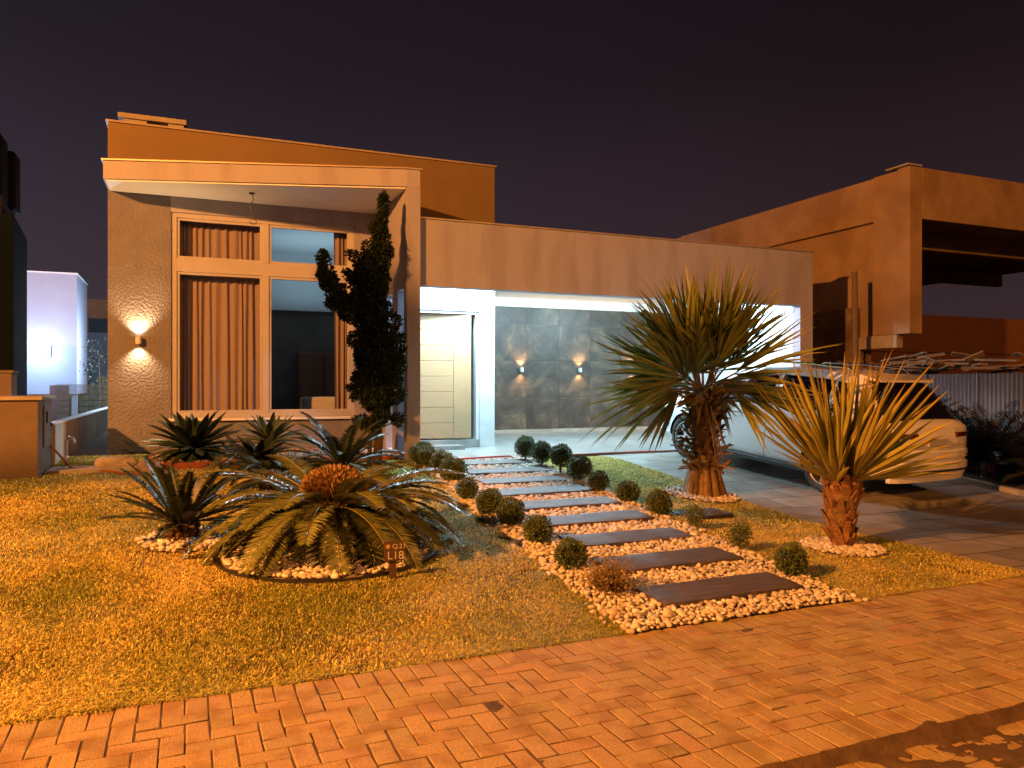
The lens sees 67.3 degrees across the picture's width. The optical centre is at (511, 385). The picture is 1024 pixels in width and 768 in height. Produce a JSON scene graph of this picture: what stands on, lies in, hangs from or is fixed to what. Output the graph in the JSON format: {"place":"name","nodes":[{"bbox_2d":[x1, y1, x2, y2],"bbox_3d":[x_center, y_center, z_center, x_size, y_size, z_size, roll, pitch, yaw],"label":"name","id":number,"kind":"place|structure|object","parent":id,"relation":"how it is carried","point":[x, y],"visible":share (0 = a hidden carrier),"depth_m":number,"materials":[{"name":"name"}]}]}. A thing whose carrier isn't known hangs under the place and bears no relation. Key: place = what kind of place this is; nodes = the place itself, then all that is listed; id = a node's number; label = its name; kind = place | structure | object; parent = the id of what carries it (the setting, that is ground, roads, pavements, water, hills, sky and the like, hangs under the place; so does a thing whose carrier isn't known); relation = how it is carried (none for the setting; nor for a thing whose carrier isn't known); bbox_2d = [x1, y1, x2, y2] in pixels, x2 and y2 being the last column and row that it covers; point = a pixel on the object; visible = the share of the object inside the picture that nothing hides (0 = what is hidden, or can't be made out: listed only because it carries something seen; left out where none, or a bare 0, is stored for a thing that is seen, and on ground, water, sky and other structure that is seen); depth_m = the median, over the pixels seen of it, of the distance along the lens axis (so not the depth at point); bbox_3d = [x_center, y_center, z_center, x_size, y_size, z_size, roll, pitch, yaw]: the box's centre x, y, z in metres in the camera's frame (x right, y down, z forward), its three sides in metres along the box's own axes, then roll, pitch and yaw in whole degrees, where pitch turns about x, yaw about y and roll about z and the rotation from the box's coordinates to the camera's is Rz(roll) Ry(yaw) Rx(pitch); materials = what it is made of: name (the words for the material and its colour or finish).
{"place":"outdoors","nodes":[
{"label":"outdoors","id":0,"kind":"place"},
{"bbox_2d":[0,431,1023,725],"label":"lawn","id":1,"kind":"structure","parent":0,"point":[98,445],"depth_m":5.38,"materials":[{"name":"plant"}]},
{"bbox_2d":[0,370,18,395],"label":"gate pillar","id":2,"kind":"structure","parent":1,"relation":"on","point":[8,382],"depth_m":11.31,"materials":[{"name":"beige paint"}]},
{"bbox_2d":[0,134,26,395],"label":"dark house","id":3,"kind":"structure","parent":1,"relation":"on","point":[13,297],"depth_m":12.33,"materials":[{"name":"black paint"}]},
{"bbox_2d":[0,395,55,479],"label":"meter cabinet","id":4,"kind":"object","parent":1,"relation":"on","point":[26,424],"visible":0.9,"depth_m":10.13,"materials":[{"name":"paint"}]},
{"bbox_2d":[50,385,63,420],"bbox_3d":[-10.776,0.650,18.348,0.400,1.300,0.200,0,0,-23],"label":"garden post","id":5,"kind":"object","parent":1,"relation":"on","point":[57,391],"visible":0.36,"depth_m":18.24,"materials":[{"name":"grey concrete"}]},
{"bbox_2d":[27,271,87,393],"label":"white house","id":6,"kind":"structure","parent":1,"relation":"on","point":[57,312],"depth_m":21.71,"materials":[{"name":"white paint"}]},
{"bbox_2d":[30,346,50,356],"bbox_3d":[-13.170,-0.950,21.505,0.480,0.300,0.113,0,0,-23],"label":"floodlight","id":7,"kind":"object","parent":6,"relation":"attached to","point":[40,351],"visible":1,"depth_m":21.45,"materials":[{"name":"grey metal"}]},
{"bbox_2d":[63,436,75,461],"bbox_3d":[-6.446,0.995,11.222,0.233,0.510,0.087,0,0,22],"label":"water tap","id":8,"kind":"object","parent":1,"relation":"on","point":[66,457],"visible":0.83,"depth_m":11.23,"materials":[{"name":"grey plastic"}]},
{"bbox_2d":[52,384,107,464],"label":"boundary wall","id":9,"kind":"structure","parent":1,"relation":"on","point":[83,421],"depth_m":14.38,"materials":[{"name":"white paint"}]},
{"bbox_2d":[45,465,136,474],"bbox_3d":[-5.936,1.234,10.978,1.150,0.132,0.650,0,0,-23],"label":"path strip","id":10,"kind":"object","parent":1,"relation":"on","point":[66,469],"visible":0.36,"depth_m":10.77,"materials":[{"name":"concrete"}]},
{"bbox_2d":[88,366,97,383],"bbox_3d":[-13.405,0.500,24.619,0.380,2.200,0.370,0,0,-23],"label":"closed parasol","id":11,"kind":"object","parent":1,"relation":"on","point":[92,379],"visible":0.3,"depth_m":24.55,"materials":[{"name":"grey fabric"}]},
{"bbox_2d":[79,337,107,383],"bbox_3d":[-10.843,0.015,20.601,1.331,2.573,1.205,0,0,-23],"label":"garden tree","id":12,"kind":"object","parent":1,"relation":"on","point":[99,364],"visible":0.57,"depth_m":20.52,"materials":[{"name":"green plant"}]},
{"bbox_2d":[50,445,145,474],"bbox_3d":[-5.715,1.030,10.687,1.537,0.402,0.166,0,0,12],"label":"garden hose","id":13,"kind":"object","parent":1,"relation":"on","point":[67,463],"visible":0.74,"depth_m":10.78,"materials":[{"name":"brown"}]},
{"bbox_2d":[94,456,138,466],"bbox_3d":[-5.716,1.139,11.143,0.597,0.239,0.398,0,0,-23],"label":"garden rock","id":14,"kind":"object","parent":1,"relation":"on","point":[114,461],"visible":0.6,"depth_m":11.00,"materials":[{"name":"beige stone"}]},
{"bbox_2d":[137,460,161,472],"bbox_3d":[-5.116,1.188,10.857,0.324,0.275,0.282,0,0,-23],"label":"garden rock","id":15,"kind":"object","parent":1,"relation":"on","point":[142,465],"visible":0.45,"depth_m":10.76,"materials":[{"name":"beige stone"}]},
{"bbox_2d":[135,525,236,552],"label":"bed pebbles","id":16,"kind":"object","parent":1,"relation":"on","point":[150,541],"visible":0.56,"depth_m":6.87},
{"bbox_2d":[96,454,265,541],"bbox_3d":[-3.005,1.056,7.074,1.425,0.809,1.404,0,0,-23],"label":"agave","id":17,"kind":"object","parent":16,"relation":"on","point":[181,507],"visible":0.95,"depth_m":6.98,"materials":[{"name":"green plant"}]},
{"bbox_2d":[213,433,293,474],"bbox_3d":[-3.657,1.046,11.024,1.259,0.694,1.311,0,0,-23],"label":"agave","id":18,"kind":"object","parent":1,"relation":"on","point":[261,450],"visible":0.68,"depth_m":10.91,"materials":[{"name":"green plant"}]},
{"bbox_2d":[199,451,330,506],"bbox_3d":[-2.885,1.174,9.197,1.600,0.758,1.643,0,0,-23],"label":"cycad","id":19,"kind":"object","parent":1,"relation":"on","point":[256,464],"visible":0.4,"depth_m":9.07,"materials":[{"name":"green plant"}]},
{"bbox_2d":[148,447,400,468],"bbox_3d":[-3.870,1.188,12.507,3.750,0.223,1.810,0,0,-23],"label":"raised bed","id":20,"kind":"object","parent":1,"relation":"on","point":[198,463],"visible":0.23,"depth_m":11.84,"materials":[{"name":"red brick"}]},
{"bbox_2d":[137,409,245,468],"bbox_3d":[-4.875,0.857,11.809,1.720,1.050,1.672,0,0,6],"label":"bromeliad","id":21,"kind":"object","parent":20,"relation":"on","point":[192,436],"visible":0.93,"depth_m":11.57,"materials":[{"name":"green plant"}]},
{"bbox_2d":[232,412,311,456],"bbox_3d":[-3.663,0.779,11.875,1.327,0.782,1.250,0,0,-23],"label":"bromeliad","id":22,"kind":"object","parent":20,"relation":"on","point":[264,429],"visible":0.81,"depth_m":11.77,"materials":[{"name":"green plant"}]},
{"bbox_2d":[274,411,406,476],"bbox_3d":[-2.204,0.839,10.127,1.785,0.981,1.879,0,0,-23],"label":"bromeliad","id":23,"kind":"object","parent":20,"relation":"on","point":[343,452],"visible":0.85,"depth_m":10.00,"materials":[{"name":"green plant"}]},
{"bbox_2d":[212,526,436,585],"bbox_3d":[-1.627,1.463,6.827,1.920,0.157,1.920,0,0,-23],"label":"garden edging","id":24,"kind":"object","parent":1,"relation":"on","point":[306,581],"visible":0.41,"depth_m":5.96,"materials":[{"name":"black"}]},
{"bbox_2d":[216,529,433,578],"bbox_3d":[-1.627,1.462,6.827,1.860,0.093,1.860,0,0,-23],"label":"planting bed","id":25,"kind":"object","parent":1,"relation":"on","point":[427,554],"visible":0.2,"depth_m":6.26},
{"bbox_2d":[220,530,429,578],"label":"bed pebbles","id":26,"kind":"object","parent":25,"relation":"on","point":[288,570],"visible":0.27,"depth_m":6.25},
{"bbox_2d":[182,454,469,576],"bbox_3d":[-1.641,1.421,7.104,2.612,1.442,2.614,0,0,-23],"label":"cycad","id":27,"kind":"object","parent":25,"relation":"on","point":[329,507],"visible":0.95,"depth_m":6.50,"materials":[{"name":"green plant"}]},
{"bbox_2d":[314,190,408,465],"bbox_3d":[-2.311,-0.872,12.045,1.441,4.330,0.868,0,0,14],"label":"juniper","id":28,"kind":"object","parent":1,"relation":"on","point":[375,388],"visible":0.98,"depth_m":11.83,"materials":[{"name":"green plant"}]},
{"bbox_2d":[384,540,404,579],"bbox_3d":[-0.922,1.399,6.024,0.159,0.362,0.036,0,0,-15],"label":"lot sign","id":29,"kind":"object","parent":1,"relation":"on","point":[393,552],"visible":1,"depth_m":6.01,"materials":[{"name":"brown wood"}]},
{"bbox_2d":[101,112,814,461],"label":"house","id":30,"kind":"structure","parent":1,"relation":"on","point":[485,306],"depth_m":13.60,"materials":[{"name":"paint"}]},
{"bbox_2d":[180,221,259,410],"bbox_3d":[-5.128,-0.975,13.318,1.597,4.050,0.068,0,0,-23],"label":"curtain","id":31,"kind":"object","parent":30,"relation":"hanging from","point":[220,343],"visible":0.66,"depth_m":13.35,"materials":[{"name":"beige fabric"}]},
{"bbox_2d":[169,212,354,421],"bbox_3d":[-4.260,-1.140,13.390,3.140,3.480,0.200,0,0,-23],"label":"window","id":32,"kind":"structure","parent":30,"relation":"in","point":[265,269],"depth_m":13.36,"materials":[{"name":"white wood"}]},
{"bbox_2d":[296,353,334,408],"bbox_3d":[-4.486,0.175,18.118,1.100,1.850,0.520,0,0,-23],"label":"door frame","id":33,"kind":"object","parent":30,"relation":"in","point":[315,374],"visible":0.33,"depth_m":17.83,"materials":[{"name":"brown wood"}]},
{"bbox_2d":[301,397,334,408],"bbox_3d":[-3.819,0.660,15.011,0.700,0.880,0.780,0,0,-23],"label":"armchair","id":34,"kind":"object","parent":30,"relation":"in","point":[317,402],"visible":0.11,"depth_m":14.65,"materials":[{"name":"fabric"}]},
{"bbox_2d":[334,233,346,408],"bbox_3d":[-3.056,-0.975,14.195,0.457,4.050,0.071,0,0,-23],"label":"curtain","id":35,"kind":"object","parent":30,"relation":"hanging from","point":[340,244],"visible":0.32,"depth_m":14.16,"materials":[{"name":"beige fabric"}]},
{"bbox_2d":[420,314,470,438],"bbox_3d":[-1.566,-0.170,14.744,1.580,2.390,0.060,0,0,-14],"label":"door","id":36,"kind":"structure","parent":30,"relation":"in","point":[445,339],"depth_m":14.79,"materials":[{"name":"beige wood"}]},
{"bbox_2d":[419,457,868,633],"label":"path pebbles","id":37,"kind":"object","parent":1,"relation":"on","point":[631,611],"visible":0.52,"depth_m":6.40,"materials":[{"name":"white gravel"}]},
{"bbox_2d":[407,441,434,463],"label":"boxwood","id":38,"kind":"object","parent":37,"relation":"on","point":[414,449],"visible":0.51,"depth_m":11.93,"materials":[{"name":"green plant"}]},
{"bbox_2d":[416,446,435,467],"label":"boxwood","id":39,"kind":"object","parent":37,"relation":"on","point":[424,455],"visible":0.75,"depth_m":11.55,"materials":[{"name":"green plant"}]},
{"bbox_2d":[429,449,453,469],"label":"boxwood","id":40,"kind":"object","parent":37,"relation":"on","point":[436,458],"visible":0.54,"depth_m":11.17,"materials":[{"name":"green plant"}]},
{"bbox_2d":[439,455,468,480],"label":"boxwood","id":41,"kind":"object","parent":37,"relation":"on","point":[454,464],"visible":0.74,"depth_m":10.37,"materials":[{"name":"green plant"}]},
{"bbox_2d":[455,476,479,499],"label":"boxwood","id":42,"kind":"object","parent":37,"relation":"on","point":[469,487],"visible":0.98,"depth_m":9.10,"materials":[{"name":"green plant"}]},
{"bbox_2d":[475,487,503,514],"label":"boxwood","id":43,"kind":"object","parent":37,"relation":"on","point":[488,500],"visible":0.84,"depth_m":8.34,"materials":[{"name":"green plant"}]},
{"bbox_2d":[465,459,532,467],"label":"stepping slab","id":44,"kind":"structure","parent":37,"relation":"on","point":[495,462],"depth_m":11.99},
{"bbox_2d":[466,466,550,475],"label":"stepping slab","id":45,"kind":"structure","parent":37,"relation":"on","point":[487,471],"depth_m":11.19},
{"bbox_2d":[496,495,526,525],"bbox_3d":[-0.007,1.377,7.905,0.320,0.502,0.329,0,0,-7],"label":"boxwood","id":46,"kind":"object","parent":37,"relation":"on","point":[511,511],"visible":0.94,"depth_m":7.83,"materials":[{"name":"green plant"}]},
{"bbox_2d":[475,475,569,485],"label":"stepping slab","id":47,"kind":"structure","parent":37,"relation":"on","point":[518,480],"depth_m":10.43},
{"bbox_2d":[514,435,534,458],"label":"boxwood","id":48,"kind":"object","parent":37,"relation":"on","point":[523,447],"visible":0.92,"depth_m":12.34,"materials":[{"name":"green plant"}]},
{"bbox_2d":[521,514,553,543],"bbox_3d":[0.240,1.417,7.194,0.304,0.431,0.341,0,0,19],"label":"boxwood","id":49,"kind":"object","parent":37,"relation":"on","point":[537,528],"visible":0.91,"depth_m":7.12,"materials":[{"name":"green plant"}]},
{"bbox_2d":[530,440,551,464],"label":"boxwood","id":50,"kind":"object","parent":37,"relation":"on","point":[541,451],"visible":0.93,"depth_m":11.80,"materials":[{"name":"green plant"}]},
{"bbox_2d":[494,484,594,496],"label":"stepping slab","id":51,"kind":"structure","parent":37,"relation":"on","point":[546,490],"depth_m":9.65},
{"bbox_2d":[549,443,572,472],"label":"boxwood","id":52,"kind":"object","parent":37,"relation":"on","point":[560,454],"visible":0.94,"depth_m":11.14,"materials":[{"name":"green plant"}]},
{"bbox_2d":[519,496,621,511],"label":"stepping slab","id":53,"kind":"structure","parent":37,"relation":"on","point":[548,505],"depth_m":8.88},
{"bbox_2d":[553,536,587,570],"bbox_3d":[0.493,1.457,6.367,0.305,0.421,0.304,0,0,33],"label":"boxwood","id":54,"kind":"object","parent":37,"relation":"on","point":[570,552],"visible":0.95,"depth_m":6.30,"materials":[{"name":"green plant"}]},
{"bbox_2d":[565,454,592,479],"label":"boxwood","id":55,"kind":"object","parent":37,"relation":"on","point":[579,466],"visible":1,"depth_m":10.57,"materials":[{"name":"green plant"}]},
{"bbox_2d":[587,470,610,490],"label":"boxwood","id":56,"kind":"object","parent":37,"relation":"on","point":[598,480],"visible":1,"depth_m":9.80,"materials":[{"name":"green plant"}]},
{"bbox_2d":[547,509,654,528],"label":"stepping slab","id":57,"kind":"structure","parent":37,"relation":"on","point":[581,520],"depth_m":8.11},
{"bbox_2d":[579,550,649,599],"bbox_3d":[0.755,1.415,5.750,0.520,0.366,0.536,0,0,-1],"label":"dry shrub","id":58,"kind":"object","parent":37,"relation":"on","point":[611,579],"visible":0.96,"depth_m":5.68,"materials":[{"name":"brown plant"}]},
{"bbox_2d":[558,527,694,548],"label":"stepping slab","id":59,"kind":"structure","parent":37,"relation":"on","point":[617,538],"depth_m":7.31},
{"bbox_2d":[614,480,641,500],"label":"boxwood","id":60,"kind":"object","parent":37,"relation":"on","point":[627,491],"visible":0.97,"depth_m":9.18,"materials":[{"name":"green plant"}]},
{"bbox_2d":[644,488,672,515],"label":"boxwood","id":61,"kind":"object","parent":37,"relation":"on","point":[658,503],"visible":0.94,"depth_m":8.50,"materials":[{"name":"green plant"}]},
{"bbox_2d":[592,546,742,574],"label":"stepping slab","id":62,"kind":"structure","parent":37,"relation":"on","point":[693,557],"depth_m":6.55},
{"bbox_2d":[683,502,706,526],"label":"boxwood","id":63,"kind":"object","parent":37,"relation":"on","point":[697,509],"visible":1,"depth_m":7.92,"materials":[{"name":"green plant"}]},
{"bbox_2d":[635,572,802,608],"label":"stepping slab","id":64,"kind":"structure","parent":37,"relation":"on","point":[678,594],"depth_m":5.74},
{"bbox_2d":[725,519,753,548],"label":"boxwood","id":65,"kind":"object","parent":37,"relation":"on","point":[739,534],"visible":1,"depth_m":7.06,"materials":[{"name":"green plant"}]},
{"bbox_2d":[773,540,809,576],"bbox_3d":[2.286,1.503,6.305,0.285,0.461,0.305,0,0,-8],"label":"boxwood","id":66,"kind":"object","parent":37,"relation":"on","point":[792,560],"visible":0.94,"depth_m":6.24,"materials":[{"name":"green plant"}]},
{"bbox_2d":[671,508,732,519],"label":"stepping slab","id":67,"kind":"structure","parent":1,"relation":"on","point":[713,513],"depth_m":8.72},
{"bbox_2d":[665,485,740,502],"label":"bed pebbles","id":68,"kind":"object","parent":1,"relation":"on","point":[725,498],"visible":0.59,"depth_m":9.82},
{"bbox_2d":[576,257,842,496],"bbox_3d":[2.373,-0.145,10.148,3.426,3.270,3.216,0,0,-23],"label":"fan palm","id":69,"kind":"object","parent":68,"relation":"on","point":[696,336],"visible":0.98,"depth_m":9.87,"materials":[{"name":"green plant"}]},
{"bbox_2d":[800,536,886,557],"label":"bed pebbles","id":70,"kind":"object","parent":1,"relation":"on","point":[861,549],"visible":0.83,"depth_m":7.25,"materials":[{"name":"white gravel"}]},
{"bbox_2d":[743,346,969,545],"bbox_3d":[3.202,0.608,7.415,2.043,2.024,1.906,0,0,-45],"label":"fan palm","id":71,"kind":"object","parent":1,"relation":"on","point":[861,447],"visible":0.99,"depth_m":7.25,"materials":[{"name":"green plant"}]},
{"bbox_2d":[0,576,1023,767],"bbox_3d":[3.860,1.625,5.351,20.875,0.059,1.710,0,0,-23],"label":"pavement","id":72,"kind":"structure","parent":0,"point":[690,642],"depth_m":3.87,"materials":[{"name":"brown brick"}]},
{"bbox_2d":[0,0,1023,319],"label":"sky","id":73,"kind":"structure","parent":0,"point":[671,119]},
{"bbox_2d":[445,428,676,470],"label":"porch floor","id":74,"kind":"structure","parent":0,"point":[505,444],"depth_m":16.13,"materials":[{"name":"tile"}]},
{"bbox_2d":[460,450,675,459],"bbox_3d":[1.665,1.178,13.350,6.002,0.066,0.131,0,0,-24],"label":"porch edge","id":75,"kind":"object","parent":74,"relation":"attached to","point":[510,456],"visible":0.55,"depth_m":13.28,"materials":[{"name":"brown"}]},
{"bbox_2d":[598,452,1023,570],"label":"driveway","id":76,"kind":"structure","parent":0,"point":[965,520],"depth_m":9.93,"materials":[{"name":"concrete"}]},
{"bbox_2d":[661,361,967,491],"bbox_3d":[4.441,0.476,12.146,2.220,1.761,4.791,0,5,-30],"label":"parked car","id":77,"kind":"object","parent":76,"relation":"on","point":[743,440],"visible":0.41,"depth_m":10.71,"materials":[{"name":"white paint"}]},
{"bbox_2d":[836,720,1023,767],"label":"road","id":78,"kind":"structure","parent":0,"point":[920,751],"depth_m":3.46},
{"bbox_2d":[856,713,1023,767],"bbox_3d":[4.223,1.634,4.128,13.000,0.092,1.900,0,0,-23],"label":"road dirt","id":79,"kind":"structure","parent":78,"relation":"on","point":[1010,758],"depth_m":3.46,"materials":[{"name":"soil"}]},
{"bbox_2d":[963,465,1023,489],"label":"soil ground","id":80,"kind":"structure","parent":0,"point":[971,471],"depth_m":12.25,"materials":[{"name":"brown soil"}]},
{"bbox_2d":[677,163,1023,374],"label":"unfinished house","id":81,"kind":"structure","parent":80,"relation":"on","point":[898,237],"depth_m":17.25,"materials":[{"name":"paint"}]},
{"bbox_2d":[852,271,857,367],"bbox_3d":[7.098,-0.375,15.939,0.143,3.952,0.127,0,0,0],"label":"timber prop","id":82,"kind":"object","parent":80,"relation":"on","point":[854,314],"visible":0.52,"depth_m":15.90,"materials":[{"name":"brown wood"}]},
{"bbox_2d":[937,395,980,461],"bbox_3d":[6.930,0.776,13.361,2.392,1.230,2.384,0,0,-23],"label":"dark shrub","id":83,"kind":"object","parent":80,"relation":"on","point":[957,411],"visible":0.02,"depth_m":12.85,"materials":[{"name":"green plant"}]},
{"bbox_2d":[914,373,1023,474],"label":"corrugated fence","id":84,"kind":"object","parent":80,"relation":"on","point":[992,393],"visible":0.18,"depth_m":13.09,"materials":[{"name":"grey metal"}]},
{"bbox_2d":[946,400,1023,479],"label":"dark shrub","id":85,"kind":"object","parent":80,"relation":"on","point":[980,446],"visible":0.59,"depth_m":12.04,"materials":[{"name":"green plant"}]},
{"bbox_2d":[949,477,1023,495],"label":"driveway kerb","id":86,"kind":"structure","parent":80,"relation":"on","point":[1002,488],"depth_m":11.33,"materials":[{"name":"concrete"}]},
{"bbox_2d":[979,414,1023,488],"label":"dark shrub","id":87,"kind":"object","parent":80,"relation":"on","point":[1008,460],"visible":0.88,"depth_m":11.56,"materials":[{"name":"green plant"}]},
{"bbox_3d":[8.377,0.700,15.071,1.800,1.800,4.000,0,0,-23],"label":"rubble heap","id":88,"kind":"object","parent":80,"relation":"on","visible":0},
{"bbox_2d":[880,355,909,361],"bbox_3d":[7.711,-0.543,15.504,0.095,0.032,0.871,-5,-4,-6],"label":"scrap plank","id":89,"kind":"object","parent":88,"relation":"on","point":[895,358],"visible":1,"depth_m":15.41,"materials":[{"name":"brown wood"}]},
{"bbox_2d":[900,366,938,369],"bbox_3d":[7.695,-0.322,14.558,0.656,0.022,0.073,3,-16,23],"label":"scrap plank","id":90,"kind":"object","parent":88,"relation":"on","point":[925,368],"visible":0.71,"depth_m":14.52,"materials":[{"name":"brown wood"}]},
{"bbox_2d":[938,365,954,370],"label":"scrap plank","id":91,"kind":"object","parent":88,"relation":"on","point":[945,367],"visible":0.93,"depth_m":14.07,"materials":[{"name":"brown wood"}]},
{"bbox_2d":[944,362,969,364],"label":"scrap plank","id":92,"kind":"object","parent":88,"relation":"on","point":[958,363],"visible":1,"depth_m":14.18,"materials":[{"name":"brown wood"}]},
{"bbox_2d":[951,352,982,357],"bbox_3d":[8.441,-0.552,14.299,0.500,0.021,0.118,10,-21,20],"label":"scrap plank","id":93,"kind":"object","parent":88,"relation":"on","point":[959,354],"visible":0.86,"depth_m":14.31,"materials":[{"name":"brown wood"}]},
{"bbox_2d":[961,366,1015,369],"bbox_3d":[8.225,-0.300,13.294,0.815,0.032,0.064,0,24,25],"label":"scrap plank","id":94,"kind":"object","parent":88,"relation":"on","point":[975,367],"visible":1,"depth_m":13.34,"materials":[{"name":"brown wood"}]},
{"bbox_2d":[974,358,1021,360],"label":"scrap plank","id":95,"kind":"object","parent":88,"relation":"on","point":[984,359],"visible":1,"depth_m":13.42,"materials":[{"name":"brown wood"}]},
{"label":"scrap plank","id":96,"kind":"object","parent":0,"visible":0},
{"bbox_2d":[917,352,944,358],"bbox_3d":[8.073,-0.569,14.839,0.476,0.029,0.114,-9,12,22],"label":"scrap plank","id":97,"kind":"object","parent":96,"relation":"on","point":[933,355],"visible":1,"depth_m":14.80,"materials":[{"name":"brown wood"}]},
{"label":"scrap plank","id":98,"kind":"object","parent":96,"relation":"on","visible":0},
{"bbox_2d":[889,359,929,364],"bbox_3d":[7.706,-0.450,14.846,0.782,0.031,0.154,-3,11,20],"label":"scrap plank","id":99,"kind":"object","parent":98,"relation":"on","point":[897,362],"visible":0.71,"depth_m":14.86,"materials":[{"name":"brown wood"}]},
{"bbox_2d":[907,359,947,364],"bbox_3d":[7.785,-0.430,14.427,0.678,0.028,0.081,-6,7,18],"label":"scrap plank","id":100,"kind":"object","parent":98,"relation":"on","point":[934,361],"visible":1,"depth_m":14.41,"materials":[{"name":"brown wood"}]},
{"bbox_2d":[917,359,966,361],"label":"scrap plank","id":101,"kind":"object","parent":98,"relation":"on","point":[954,360],"visible":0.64,"depth_m":14.30,"materials":[{"name":"brown wood"}]},
{"label":"scrap plank","id":102,"kind":"object","parent":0,"visible":0},
{"bbox_2d":[906,352,926,358],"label":"scrap plank","id":103,"kind":"object","parent":102,"relation":"on","point":[917,354],"visible":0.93,"depth_m":15.20,"materials":[{"name":"wood"}]},
{"label":"ground","id":104,"kind":"structure","parent":0,"visible":0},
{"bbox_2d":[27,299,107,395],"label":"distant house","id":105,"kind":"structure","parent":104,"relation":"on","point":[97,319],"depth_m":29.31,"materials":[{"name":"grey paint"}]},
{"label":"scrap plank","id":106,"kind":"object","parent":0,"visible":0},
{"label":"scrap plank","id":107,"kind":"object","parent":106,"relation":"on","visible":0},
{"bbox_2d":[961,350,984,361],"bbox_3d":[8.489,-0.498,14.238,0.460,0.035,0.118,-30,-56,30],"label":"scrap plank","id":108,"kind":"object","parent":107,"relation":"on","point":[972,357],"visible":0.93,"depth_m":14.19,"materials":[{"name":"brown wood"}]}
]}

